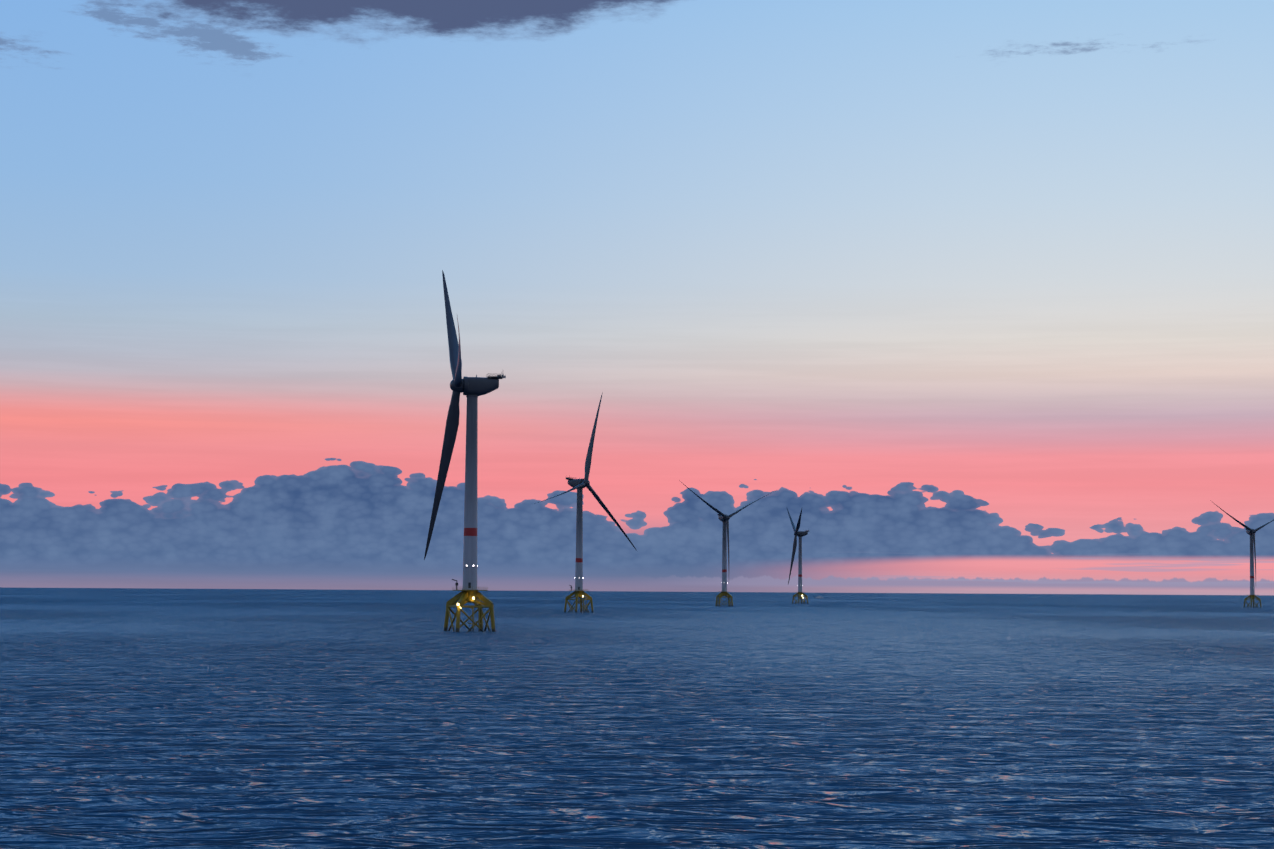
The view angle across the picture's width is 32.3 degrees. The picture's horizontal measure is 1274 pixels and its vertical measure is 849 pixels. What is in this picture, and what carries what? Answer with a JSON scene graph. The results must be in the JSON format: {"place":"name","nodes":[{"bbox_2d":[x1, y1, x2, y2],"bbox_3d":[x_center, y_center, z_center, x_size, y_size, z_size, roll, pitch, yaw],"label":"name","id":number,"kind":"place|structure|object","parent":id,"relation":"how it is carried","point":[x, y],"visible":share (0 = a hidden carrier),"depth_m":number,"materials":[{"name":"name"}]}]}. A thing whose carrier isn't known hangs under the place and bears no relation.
{"place":"outdoors","nodes":[
{"label":"outdoors","id":0,"kind":"place"},
{"bbox_2d":[0,587,1273,848],"bbox_3d":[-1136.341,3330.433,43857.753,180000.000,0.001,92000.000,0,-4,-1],"label":"sea","id":1,"kind":"structure","parent":0,"point":[272,719],"depth_m":283.55,"materials":[{"name":"blue liquid"}]},
{"bbox_2d":[424,270,505,631],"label":"wind turbine","id":2,"kind":"object","parent":1,"relation":"in","point":[472,389],"visible":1,"depth_m":897.47,"materials":[{"name":"paint"}]},
{"bbox_2d":[534,392,637,611],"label":"wind turbine","id":3,"kind":"object","parent":1,"relation":"in","point":[579,484],"visible":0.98,"depth_m":1710.17,"materials":[{"name":"paint"}]},
{"bbox_2d":[679,480,764,606],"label":"wind turbine","id":4,"kind":"object","parent":1,"relation":"in","point":[723,518],"visible":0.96,"depth_m":2494.39,"materials":[{"name":"paint"}]},
{"bbox_2d":[787,509,808,603],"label":"wind turbine","id":5,"kind":"object","parent":1,"relation":"on","point":[800,534],"visible":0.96,"depth_m":3148.98,"materials":[{"name":"paint"}]},
{"bbox_2d":[1210,500,1273,607],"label":"wind turbine","id":6,"kind":"object","parent":1,"relation":"on","point":[1250,532],"visible":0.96,"depth_m":2911.44,"materials":[{"name":"paint"}]},
{"bbox_2d":[0,0,1273,594],"label":"sky","id":7,"kind":"structure","parent":0,"point":[980,293],"materials":[{"name":"blue"}]}
]}

